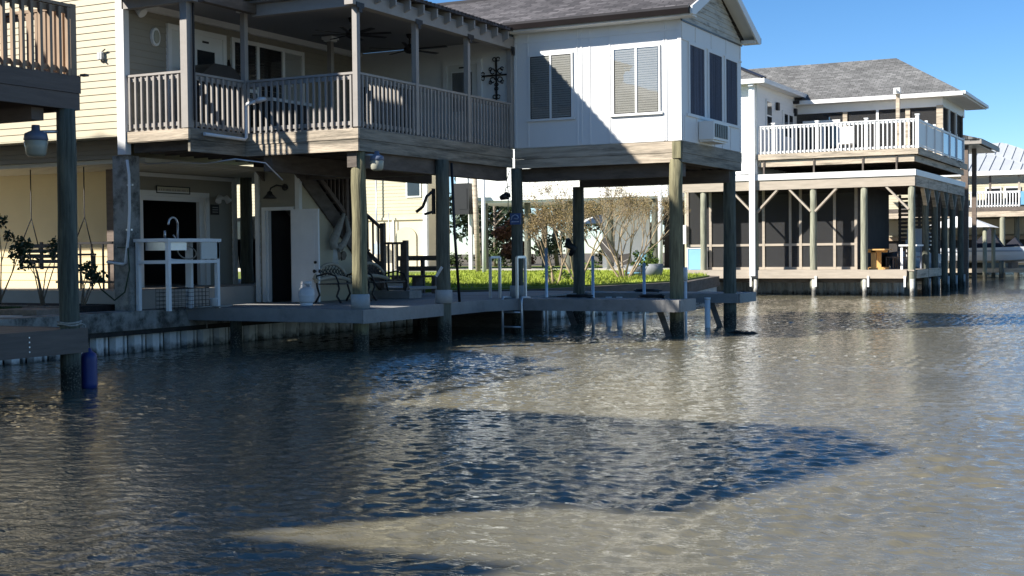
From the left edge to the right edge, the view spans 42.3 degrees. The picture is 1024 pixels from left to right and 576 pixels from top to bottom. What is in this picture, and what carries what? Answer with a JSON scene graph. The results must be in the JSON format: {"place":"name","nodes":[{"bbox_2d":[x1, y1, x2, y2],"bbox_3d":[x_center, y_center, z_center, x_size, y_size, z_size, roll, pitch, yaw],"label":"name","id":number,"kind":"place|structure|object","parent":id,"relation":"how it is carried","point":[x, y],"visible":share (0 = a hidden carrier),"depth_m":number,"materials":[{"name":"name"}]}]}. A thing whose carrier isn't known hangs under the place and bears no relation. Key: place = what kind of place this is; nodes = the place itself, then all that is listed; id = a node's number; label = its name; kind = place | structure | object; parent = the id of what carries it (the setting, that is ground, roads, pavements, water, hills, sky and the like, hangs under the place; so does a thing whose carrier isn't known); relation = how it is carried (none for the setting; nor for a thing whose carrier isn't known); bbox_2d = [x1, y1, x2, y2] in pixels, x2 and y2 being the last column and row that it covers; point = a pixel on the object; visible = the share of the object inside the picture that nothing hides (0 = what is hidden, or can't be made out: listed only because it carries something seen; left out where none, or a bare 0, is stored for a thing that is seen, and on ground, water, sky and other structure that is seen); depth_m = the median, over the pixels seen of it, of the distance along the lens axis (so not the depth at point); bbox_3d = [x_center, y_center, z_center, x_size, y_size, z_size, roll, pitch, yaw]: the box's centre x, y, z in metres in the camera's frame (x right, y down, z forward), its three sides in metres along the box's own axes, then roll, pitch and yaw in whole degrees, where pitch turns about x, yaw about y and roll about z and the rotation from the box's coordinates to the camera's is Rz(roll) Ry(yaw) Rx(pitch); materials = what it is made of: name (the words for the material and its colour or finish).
{"place":"outdoors","nodes":[
{"label":"outdoors","id":0,"kind":"place"},
{"bbox_2d":[2,279,402,308],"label":"patio slab","id":1,"kind":"structure","parent":0,"point":[238,293],"depth_m":25.63,"materials":[{"name":"concrete"}]},
{"bbox_2d":[55,241,114,288],"bbox_3d":[-8.108,-0.440,25.852,2.200,0.930,0.040,0,2,27],"label":"patio rail","id":2,"kind":"object","parent":1,"relation":"on","point":[80,257],"visible":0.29,"depth_m":25.87,"materials":[{"name":"metal"}]},
{"bbox_2d":[298,281,314,305],"bbox_3d":[-3.954,0.100,25.439,0.320,0.468,0.317,0,2,27],"label":"propane tank","id":3,"kind":"object","parent":1,"relation":"on","point":[306,296],"visible":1,"depth_m":25.33,"materials":[{"name":"white metal"}]},
{"bbox_2d":[238,239,255,281],"bbox_3d":[-5.724,-0.623,30.447,0.760,1.000,1.160,0,2,27],"label":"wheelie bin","id":4,"kind":"object","parent":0,"point":[254,259],"visible":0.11,"depth_m":29.97,"materials":[{"name":"black plastic"}]},
{"bbox_2d":[238,268,669,271],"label":"path","id":5,"kind":"structure","parent":0,"point":[507,269],"depth_m":64.57,"materials":[{"name":"concrete"}]},
{"bbox_2d":[598,238,631,268],"bbox_3d":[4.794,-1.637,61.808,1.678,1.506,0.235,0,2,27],"label":"deck chair","id":6,"kind":"object","parent":5,"relation":"on","point":[605,247],"visible":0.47,"depth_m":61.86,"materials":[{"name":"beige paint"}]},
{"bbox_2d":[238,268,709,292],"bbox_3d":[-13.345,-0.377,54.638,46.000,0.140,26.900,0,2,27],"label":"lawn","id":7,"kind":"structure","parent":0,"point":[493,288],"depth_m":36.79,"materials":[{"name":"plant"}]},
{"bbox_2d":[472,179,480,271],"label":"yard pole","id":8,"kind":"object","parent":7,"relation":"on","point":[476,225],"visible":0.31,"depth_m":57.65,"materials":[{"name":"metal"}]},
{"bbox_2d":[481,180,485,271],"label":"yard pole","id":9,"kind":"object","parent":7,"relation":"on","point":[483,210],"visible":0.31,"depth_m":56.83,"materials":[{"name":"white plastic"}]},
{"bbox_2d":[523,200,592,282],"bbox_3d":[1.097,-1.248,36.486,2.449,2.452,1.798,0,2,27],"label":"crepe myrtle","id":10,"kind":"object","parent":7,"relation":"on","point":[539,219],"visible":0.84,"depth_m":36.56,"materials":[{"name":"brown plant"}]},
{"bbox_2d":[523,181,637,278],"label":"crepe myrtle","id":11,"kind":"object","parent":7,"relation":"on","point":[586,209],"visible":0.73,"depth_m":40.83,"materials":[{"name":"brown plant"}]},
{"bbox_2d":[562,188,690,277],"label":"crepe myrtle","id":12,"kind":"object","parent":7,"relation":"on","point":[631,210],"visible":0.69,"depth_m":43.33,"materials":[{"name":"brown plant"}]},
{"bbox_2d":[630,249,655,275],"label":"shrub","id":13,"kind":"object","parent":7,"relation":"on","point":[649,255],"visible":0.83,"depth_m":44.45,"materials":[{"name":"green plant"}]},
{"bbox_2d":[646,257,662,276],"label":"barrel planter","id":14,"kind":"object","parent":7,"relation":"on","point":[654,267],"visible":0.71,"depth_m":45.72,"materials":[{"name":"ceramic"}]},
{"bbox_2d":[658,185,662,272],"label":"yard pole","id":15,"kind":"object","parent":7,"relation":"on","point":[660,245],"visible":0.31,"depth_m":53.10,"materials":[{"name":"white plastic"}]},
{"bbox_2d":[0,266,1023,575],"bbox_3d":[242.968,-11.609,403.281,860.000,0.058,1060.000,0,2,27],"label":"water","id":16,"kind":"structure","parent":0,"point":[838,434],"depth_m":11.68,"materials":[{"name":"liquid"}]},
{"bbox_2d":[0,326,87,359],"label":"neighbour dock","id":17,"kind":"object","parent":16,"relation":"in","point":[18,342],"visible":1,"depth_m":16.77,"materials":[{"name":"wood"}]},
{"bbox_2d":[0,0,88,390],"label":"neighbour house","id":18,"kind":"structure","parent":16,"relation":"in","point":[48,80],"depth_m":17.12,"materials":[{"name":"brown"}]},
{"bbox_2d":[23,125,57,156],"bbox_3d":[-6.075,-1.891,17.058,0.344,0.410,0.434,0,2,27],"label":"security lamp","id":19,"kind":"object","parent":18,"relation":"attached to","point":[35,138],"visible":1,"depth_m":16.91,"materials":[{"name":"metal"}]},
{"bbox_2d":[81,323,97,388],"bbox_3d":[-5.619,0.905,17.533,0.225,0.936,0.280,-1,2,-4],"label":"boat fender","id":20,"kind":"object","parent":18,"relation":"hanging from","point":[89,372],"visible":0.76,"depth_m":17.48,"materials":[{"name":"blue plastic"}]},
{"bbox_2d":[184,291,755,348],"bbox_3d":[-0.224,1.209,27.960,7.870,1.965,10.845,0,2,27],"label":"boat dock","id":21,"kind":"object","parent":16,"relation":"in","point":[476,309],"visible":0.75,"depth_m":26.76,"materials":[{"name":"grey painted timber boards"},{"name":"dark timber"}]},
{"bbox_2d":[254,172,377,302],"bbox_3d":[-3.912,-1.095,28.365,1.690,2.700,3.200,0,2,27],"label":"storage room","id":22,"kind":"object","parent":21,"relation":"on","point":[293,251],"visible":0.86,"depth_m":27.41,"materials":[{"name":"beige wood"}]},
{"bbox_2d":[263,184,287,198],"bbox_3d":[-4.867,-1.980,27.049,0.494,0.300,0.300,-2,2,-38],"label":"barn lamp","id":23,"kind":"object","parent":22,"relation":"attached to","point":[269,195],"visible":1,"depth_m":26.98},
{"bbox_2d":[291,209,321,301],"bbox_3d":[-4.175,-0.659,26.777,0.690,1.880,0.115,0,2,27],"label":"door","id":24,"kind":"structure","parent":22,"relation":"in","point":[305,222],"depth_m":26.77,"materials":[{"name":"white wood"}]},
{"bbox_2d":[312,262,371,302],"bbox_3d":[-3.448,-0.115,27.018,0.671,0.822,1.231,0,2,27],"label":"garden bench","id":25,"kind":"object","parent":21,"relation":"on","point":[338,277],"visible":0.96,"depth_m":26.98,"materials":[{"name":"black metal"}]},
{"bbox_2d":[253,128,436,289],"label":"staircase","id":26,"kind":"structure","parent":21,"relation":"on","point":[320,198],"depth_m":29.14,"materials":[{"name":"wood"}]},
{"bbox_2d":[329,213,351,267],"bbox_3d":[-3.614,-1.008,27.919,0.551,1.167,0.205,-2,2,-35],"label":"hammock chair","id":27,"kind":"object","parent":26,"relation":"hanging from","point":[335,247],"visible":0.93,"depth_m":27.86,"materials":[{"name":"grey fabric"}]},
{"bbox_2d":[349,262,407,300],"bbox_3d":[-2.815,-0.154,28.238,0.671,0.822,1.417,0,2,27],"label":"garden bench","id":28,"kind":"object","parent":21,"relation":"on","point":[384,276],"visible":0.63,"depth_m":28.55,"materials":[{"name":"black metal"}]},
{"bbox_2d":[371,290,421,298],"bbox_3d":[-2.541,0.138,28.990,1.000,0.165,0.500,0,2,27],"label":"step box","id":29,"kind":"object","parent":21,"relation":"on","point":[402,294],"visible":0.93,"depth_m":28.76,"materials":[{"name":"stone"}]},
{"bbox_2d":[390,256,436,292],"bbox_3d":[-2.353,-0.335,32.607,1.300,0.920,0.520,0,2,27],"label":"timber bench","id":30,"kind":"object","parent":21,"relation":"on","point":[418,280],"visible":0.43,"depth_m":32.63,"materials":[{"name":"wood"}]},
{"bbox_2d":[488,256,501,297],"bbox_3d":[-0.366,-0.236,28.554,0.334,0.905,0.065,-2,2,-41],"label":"grab rail","id":31,"kind":"object","parent":21,"relation":"on","point":[499,277],"visible":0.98,"depth_m":28.53,"materials":[{"name":"metal"}]},
{"bbox_2d":[501,296,530,334],"bbox_3d":[0.085,0.823,28.041,0.514,1.327,0.409,0,2,27],"label":"boarding ladder","id":32,"kind":"object","parent":21,"relation":"attached to","point":[503,312],"visible":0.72,"depth_m":27.89,"materials":[{"name":"metal"}]},
{"bbox_2d":[515,256,526,297],"bbox_3d":[0.194,-0.235,28.320,0.062,0.905,0.321,1,2,43],"label":"grab rail","id":33,"kind":"object","parent":21,"relation":"on","point":[517,275],"visible":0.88,"depth_m":28.24,"materials":[{"name":"metal"}]},
{"bbox_2d":[545,248,547,331],"bbox_3d":[0.755,0.445,28.744,0.064,2.630,0.061,0,2,27],"label":"guide pole","id":34,"kind":"object","parent":16,"relation":"in","point":[546,285],"visible":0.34,"depth_m":28.70,"materials":[{"name":"metal"}]},
{"bbox_2d":[591,256,594,332],"bbox_3d":[1.732,0.539,28.240,0.064,2.450,0.061,0,2,27],"label":"guide pole","id":35,"kind":"object","parent":16,"relation":"in","point":[592,287],"visible":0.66,"depth_m":28.20,"materials":[{"name":"metal"}]},
{"bbox_2d":[643,263,645,333],"bbox_3d":[2.772,0.624,27.704,0.064,2.290,0.061,0,2,27],"label":"guide pole","id":36,"kind":"object","parent":16,"relation":"in","point":[644,292],"visible":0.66,"depth_m":27.67,"materials":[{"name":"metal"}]},
{"bbox_2d":[684,267,687,332],"bbox_3d":[3.689,0.555,28.082,0.090,1.990,0.086,0,2,27],"label":"guide pole","id":37,"kind":"object","parent":16,"relation":"in","point":[685,285],"visible":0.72,"depth_m":28.04,"materials":[{"name":"white plastic"}]},
{"bbox_2d":[704,297,710,327],"bbox_3d":[4.423,0.953,29.912,0.144,1.480,0.144,0,2,27],"label":"standing pipe","id":38,"kind":"object","parent":16,"relation":"in","point":[707,311],"visible":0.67,"depth_m":29.85,"materials":[{"name":"white plastic"}]},
{"bbox_2d":[915,135,999,284],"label":"brown boathouse","id":39,"kind":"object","parent":16,"relation":"in","point":[974,146],"visible":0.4,"depth_m":61.78,"materials":[{"name":"grey"}]},
{"bbox_2d":[929,216,998,279],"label":"boathouse roof","id":40,"kind":"structure","parent":16,"relation":"in","point":[983,225],"depth_m":72.42,"materials":[{"name":"white galvanised steel"}]},
{"bbox_2d":[948,261,1023,277],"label":"dock","id":41,"kind":"object","parent":16,"relation":"in","point":[1001,270],"visible":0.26,"depth_m":74.22,"materials":[{"name":"wood"}]},
{"bbox_2d":[940,228,1023,262],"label":"bay boat","id":42,"kind":"object","parent":41,"relation":"on","point":[1008,252],"visible":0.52,"depth_m":75.37,"materials":[{"name":"white plastic"}]},
{"bbox_2d":[2,253,1023,364],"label":"ground","id":43,"kind":"structure","parent":0,"point":[538,261],"depth_m":104.08,"materials":[{"name":"soil"}]},
{"bbox_2d":[0,308,58,315],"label":"brick edging","id":44,"kind":"object","parent":43,"relation":"on","point":[29,311],"visible":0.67,"depth_m":22.72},
{"bbox_2d":[0,303,114,312],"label":"flower bed","id":45,"kind":"object","parent":43,"relation":"on","point":[95,307],"depth_m":24.01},
{"bbox_2d":[0,215,30,303],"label":"shrub","id":46,"kind":"object","parent":45,"relation":"on","point":[7,235],"visible":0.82,"depth_m":24.67,"materials":[{"name":"green plant"}]},
{"bbox_2d":[14,235,57,304],"bbox_3d":[-8.705,-0.346,24.525,0.968,1.315,0.798,-1,2,-12],"label":"shrub","id":47,"kind":"object","parent":45,"relation":"on","point":[27,244],"visible":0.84,"depth_m":24.46,"materials":[{"name":"green plant"}]},
{"bbox_2d":[78,260,108,304],"bbox_3d":[-7.620,-0.097,24.015,0.747,0.827,0.407,0,2,27],"label":"shrub","id":48,"kind":"object","parent":45,"relation":"on","point":[95,277],"visible":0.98,"depth_m":23.97,"materials":[{"name":"green plant"}]},
{"bbox_2d":[0,305,412,364],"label":"sea wall","id":49,"kind":"structure","parent":43,"relation":"on","point":[153,325],"depth_m":24.28,"materials":[{"name":"grey concrete"}]},
{"bbox_2d":[133,217,220,310],"bbox_3d":[-6.127,-0.459,24.306,0.820,1.702,1.440,0,2,27],"label":"outdoor sink","id":50,"kind":"object","parent":49,"relation":"on","point":[167,245],"visible":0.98,"depth_m":23.88,"materials":[{"name":"white plastic"}]},
{"bbox_2d":[201,242,218,258],"bbox_3d":[-5.592,-0.696,24.516,0.015,0.305,0.500,0,2,27],"label":"cutting board","id":51,"kind":"object","parent":50,"relation":"hanging from","point":[209,250],"visible":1,"depth_m":24.49,"materials":[{"name":"plastic"}]},
{"bbox_2d":[155,287,209,309],"bbox_3d":[-6.093,0.188,24.491,0.544,0.388,0.864,0,2,27],"label":"crab trap","id":52,"kind":"object","parent":49,"relation":"on","point":[195,295],"visible":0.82,"depth_m":24.43,"materials":[{"name":"metal"}]},
{"bbox_2d":[237,165,449,269],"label":"beige house","id":53,"kind":"structure","parent":43,"relation":"on","point":[400,203],"depth_m":68.39,"materials":[{"name":"paint"}]},
{"bbox_2d":[369,224,375,262],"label":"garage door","id":54,"kind":"structure","parent":53,"relation":"in","point":[370,225],"depth_m":69.18,"materials":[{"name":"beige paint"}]},
{"bbox_2d":[374,180,389,258],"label":"downspout pipe","id":55,"kind":"object","parent":53,"relation":"attached to","point":[375,248],"visible":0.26,"depth_m":68.66,"materials":[{"name":"metal"}]},
{"bbox_2d":[396,227,416,265],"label":"arched door","id":56,"kind":"structure","parent":53,"relation":"in","point":[405,233],"depth_m":68.13,"materials":[{"name":"beige plastic"}]},
{"bbox_2d":[406,183,421,197],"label":"window","id":57,"kind":"structure","parent":53,"relation":"in","point":[412,189],"depth_m":67.88,"materials":[{"name":"white paint"}]},
{"bbox_2d":[0,0,760,351],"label":"stilt house","id":58,"kind":"structure","parent":43,"relation":"on","point":[610,92],"depth_m":27.01,"materials":[{"name":"yellow wood"}]},
{"bbox_2d":[18,167,95,269],"bbox_3d":[-8.850,-1.344,25.706,1.510,1.960,0.550,0,2,27],"label":"porch swing","id":59,"kind":"object","parent":58,"relation":"hanging from","point":[41,256],"visible":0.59,"depth_m":25.57,"materials":[{"name":"wood"}]},
{"bbox_2d":[93,247,129,300],"bbox_3d":[-7.181,-0.254,23.844,0.827,0.975,0.141,0,2,24],"label":"garden hose","id":60,"kind":"object","parent":58,"relation":"hanging from","point":[101,289],"visible":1,"depth_m":23.68,"materials":[{"name":"black plastic"}]},
{"bbox_2d":[106,160,133,264],"bbox_3d":[-7.048,-1.349,23.763,0.602,1.887,0.090,0,2,27],"label":"downspout pipe","id":61,"kind":"object","parent":58,"relation":"attached to","point":[129,185],"visible":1,"depth_m":23.62,"materials":[{"name":"white plastic"}]},
{"bbox_2d":[150,28,159,45],"bbox_3d":[-6.542,-4.610,24.298,0.070,0.339,0.218,0,2,27],"label":"bulkhead light","id":62,"kind":"object","parent":58,"relation":"attached to","point":[155,36],"visible":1,"depth_m":24.25,"materials":[{"name":"white paint"}]},
{"bbox_2d":[156,185,189,194],"bbox_3d":[-7.062,-2.040,27.568,0.035,0.155,1.020,0,2,27],"label":"wall plaque","id":63,"kind":"object","parent":58,"relation":"attached to","point":[172,188],"depth_m":27.55,"materials":[{"name":"beige plastic"}]},
{"bbox_2d":[195,35,222,64],"bbox_3d":[-5.917,-3.880,25.562,0.050,1.940,1.000,0,2,27],"label":"door","id":64,"kind":"structure","parent":58,"relation":"in","point":[208,50],"depth_m":25.59,"materials":[{"name":"white paint"}]},
{"bbox_2d":[180,63,241,132],"bbox_3d":[-5.612,-3.523,24.858,0.622,1.300,1.250,0,2,27],"label":"covered grill","id":65,"kind":"object","parent":58,"relation":"on","point":[220,70],"visible":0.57,"depth_m":24.62,"materials":[{"name":"fabric"}]},
{"bbox_2d":[139,158,282,179],"bbox_3d":[-5.592,-2.150,23.976,2.822,0.425,0.492,0,2,5],"label":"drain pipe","id":66,"kind":"object","parent":58,"relation":"hanging from","point":[214,162],"visible":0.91,"depth_m":23.90,"materials":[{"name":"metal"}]},
{"bbox_2d":[203,97,265,140],"bbox_3d":[-4.953,-3.072,23.713,0.494,0.787,1.200,0,2,27],"label":"drain pipe","id":67,"kind":"object","parent":58,"relation":"attached to","point":[259,99],"visible":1,"depth_m":24.14,"materials":[{"name":"white plastic"}]},
{"bbox_2d":[230,37,304,101],"bbox_3d":[-5.012,-4.386,27.291,0.060,1.240,2.390,0,2,27],"label":"window","id":68,"kind":"structure","parent":58,"relation":"in","point":[284,62],"depth_m":27.33,"materials":[{"name":"white paint"}]},
{"bbox_2d":[250,85,311,132],"bbox_3d":[-4.708,-3.552,26.952,0.600,1.226,1.300,0,2,27],"label":"balcony sink","id":69,"kind":"object","parent":58,"relation":"on","point":[280,113],"visible":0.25,"depth_m":26.54,"materials":[{"name":"white paint"}]},
{"bbox_2d":[313,17,391,40],"bbox_3d":[-3.108,-5.035,25.680,1.497,0.408,1.497,0,2,27],"label":"ceiling fan","id":70,"kind":"object","parent":58,"relation":"hanging from","point":[348,34],"visible":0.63,"depth_m":25.61},
{"bbox_2d":[365,151,383,170],"bbox_3d":[-2.451,-2.258,23.535,0.380,0.348,0.259,0,2,27],"label":"security lamp","id":71,"kind":"object","parent":58,"relation":"attached to","point":[376,161],"visible":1,"depth_m":23.42,"materials":[{"name":"glass"}]},
{"bbox_2d":[376,34,446,54],"bbox_3d":[-2.088,-5.099,27.653,1.607,0.408,1.637,0,2,27],"label":"ceiling fan","id":72,"kind":"object","parent":58,"relation":"hanging from","point":[407,48],"visible":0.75,"depth_m":27.57},
{"bbox_2d":[416,188,435,214],"bbox_3d":[-1.692,-1.674,25.771,0.395,0.524,0.110,0,2,7],"label":"rod holder","id":73,"kind":"object","parent":58,"relation":"attached to","point":[432,192],"visible":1,"depth_m":25.75,"materials":[{"name":"black plastic"}]},
{"bbox_2d":[450,163,460,301],"bbox_3d":[-1.104,-1.085,25.933,0.061,2.724,0.233,1,2,44],"label":"boat hook","id":74,"kind":"object","parent":58,"relation":"attached to","point":[454,232],"visible":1,"depth_m":25.89,"materials":[{"name":"black plastic"}]},
{"bbox_2d":[447,64,476,141],"bbox_3d":[-1.084,-3.968,29.103,0.770,1.870,0.043,0,2,27],"label":"door","id":75,"kind":"structure","parent":58,"relation":"in","point":[456,70],"depth_m":29.12,"materials":[{"name":"white paint"}]},
{"bbox_2d":[454,183,472,214],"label":"electrical box","id":76,"kind":"object","parent":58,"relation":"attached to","point":[463,196],"visible":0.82,"depth_m":64.10,"materials":[{"name":"grey plastic"}]},
{"bbox_2d":[481,57,506,99],"bbox_3d":[-0.342,-4.545,28.695,0.762,0.931,0.030,0,2,27],"label":"wall cross","id":77,"kind":"object","parent":58,"relation":"attached to","point":[496,80],"depth_m":28.68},
{"bbox_2d":[510,213,520,224],"bbox_3d":[0.071,-1.487,28.495,0.260,0.240,0.040,0,2,27],"label":"pile sign","id":78,"kind":"object","parent":58,"relation":"attached to","point":[515,218],"visible":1,"depth_m":28.49,"materials":[{"name":"blue metal"}]},
{"bbox_2d":[526,52,574,121],"bbox_3d":[0.812,-4.264,28.076,1.140,1.420,0.037,0,2,27],"label":"window","id":79,"kind":"structure","parent":58,"relation":"in","point":[550,76],"depth_m":28.08,"materials":[{"name":"white paint"}]},
{"bbox_2d":[610,44,662,116],"bbox_3d":[2.543,-4.256,27.179,1.160,1.420,0.037,0,2,27],"label":"window","id":80,"kind":"structure","parent":58,"relation":"in","point":[635,69],"depth_m":27.18,"materials":[{"name":"white paint"}]},
{"bbox_2d":[688,42,705,116],"bbox_3d":[3.853,-4.330,27.563,0.029,1.460,1.010,0,2,27],"label":"window","id":81,"kind":"structure","parent":58,"relation":"in","point":[696,53],"depth_m":27.59,"materials":[{"name":"glass"}]},
{"bbox_2d":[699,121,728,144],"bbox_3d":[4.288,-3.287,28.042,0.340,0.420,1.000,0,2,27],"label":"air conditioner","id":82,"kind":"object","parent":58,"relation":"attached to","point":[714,132],"visible":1,"depth_m":27.66,"materials":[{"name":"white paint"}]},
{"bbox_2d":[707,49,722,121],"bbox_3d":[4.396,-4.364,28.610,0.029,1.460,0.970,0,2,27],"label":"window","id":83,"kind":"structure","parent":58,"relation":"in","point":[714,60],"depth_m":28.61,"materials":[{"name":"glass"}]},
{"bbox_2d":[724,56,737,124],"bbox_3d":[4.905,-4.395,29.591,0.029,1.460,0.920,0,2,27],"label":"window","id":84,"kind":"structure","parent":58,"relation":"in","point":[730,65],"depth_m":29.59,"materials":[{"name":"glass"}]},
{"bbox_2d":[449,177,505,264],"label":"distant tree","id":85,"kind":"object","parent":43,"relation":"on","point":[459,223],"visible":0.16,"depth_m":106.21,"materials":[{"name":"green plant"}]},
{"bbox_2d":[523,208,587,265],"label":"background tree","id":86,"kind":"object","parent":43,"relation":"on","point":[553,249],"visible":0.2,"depth_m":81.73,"materials":[{"name":"green plant"}]},
{"bbox_2d":[456,149,684,269],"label":"white stilt house","id":87,"kind":"structure","parent":43,"relation":"on","point":[494,190],"depth_m":64.66,"materials":[{"name":"wood"}]},
{"bbox_2d":[452,276,903,319],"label":"sea wall","id":88,"kind":"structure","parent":43,"relation":"on","point":[710,284],"depth_m":50.18,"materials":[{"name":"grey concrete"}]},
{"bbox_2d":[682,58,988,296],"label":"screened stilt house","id":89,"kind":"structure","parent":43,"relation":"on","point":[801,180],"depth_m":52.46,"materials":[{"name":"white wood"}]},
{"bbox_2d":[687,248,707,269],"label":"teal panel","id":90,"kind":"object","parent":89,"relation":"on","point":[693,258],"visible":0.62,"depth_m":52.41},
{"bbox_2d":[765,99,771,132],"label":"window","id":91,"kind":"structure","parent":89,"relation":"in","point":[768,103],"depth_m":51.25,"materials":[{"name":"white paint"}]},
{"bbox_2d":[782,110,793,153],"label":"door","id":92,"kind":"structure","parent":89,"relation":"in","point":[787,117],"depth_m":53.62,"materials":[{"name":"white paint"}]},
{"bbox_2d":[803,119,839,152],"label":"sliding door","id":93,"kind":"structure","parent":89,"relation":"in","point":[838,120],"depth_m":54.56,"materials":[{"name":"white paint"}]},
{"bbox_2d":[838,126,852,150],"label":"deck chair","id":94,"kind":"object","parent":89,"relation":"on","point":[847,135],"visible":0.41,"depth_m":50.91,"materials":[{"name":"white paint"}]},
{"bbox_2d":[868,249,892,269],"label":"picnic table","id":95,"kind":"object","parent":89,"relation":"on","point":[873,252],"visible":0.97,"depth_m":48.58,"materials":[{"name":"brown wood"}]},
{"bbox_2d":[887,229,940,271],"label":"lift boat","id":96,"kind":"object","parent":89,"relation":"on","point":[918,235],"visible":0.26,"depth_m":53.42,"materials":[{"name":"metal"}]},
{"bbox_2d":[889,142,1023,275],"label":"metal roofed house","id":97,"kind":"structure","parent":43,"relation":"on","point":[1000,189],"depth_m":86.39,"materials":[{"name":"white metal"}]},
{"bbox_2d":[985,187,1001,204],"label":"window","id":98,"kind":"structure","parent":97,"relation":"in","point":[986,188],"depth_m":87.84,"materials":[{"name":"white paint"}]},
{"bbox_2d":[1005,186,1020,203],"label":"window","id":99,"kind":"structure","parent":97,"relation":"in","point":[1013,188],"depth_m":87.33,"materials":[{"name":"white paint"}]},
{"bbox_2d":[450,265,663,268],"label":"back lawn","id":100,"kind":"structure","parent":0,"point":[467,267],"depth_m":76.54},
{"bbox_2d":[450,252,474,266],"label":"shrub","id":101,"kind":"object","parent":100,"relation":"on","point":[452,259],"visible":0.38,"depth_m":81.35,"materials":[{"name":"green plant"}]},
{"bbox_2d":[457,205,523,266],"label":"background tree","id":102,"kind":"object","parent":100,"relation":"on","point":[498,216],"visible":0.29,"depth_m":81.51,"materials":[{"name":"green plant"}]},
{"bbox_2d":[489,247,511,266],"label":"shrub","id":103,"kind":"object","parent":100,"relation":"on","point":[492,253],"visible":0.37,"depth_m":80.00,"materials":[{"name":"green plant"}]},
{"bbox_2d":[491,219,534,265],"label":"background tree","id":104,"kind":"object","parent":100,"relation":"on","point":[501,233],"visible":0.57,"depth_m":75.04,"materials":[{"name":"brown plant"}]},
{"bbox_2d":[363,0,1023,254],"label":"sky","id":105,"kind":"structure","parent":0,"point":[976,47],"materials":[{"name":"blue"}]},
{"bbox_2d":[840,253,854,266],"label":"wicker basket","id":106,"kind":"object","parent":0,"point":[847,262],"visible":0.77,"depth_m":50.34,"materials":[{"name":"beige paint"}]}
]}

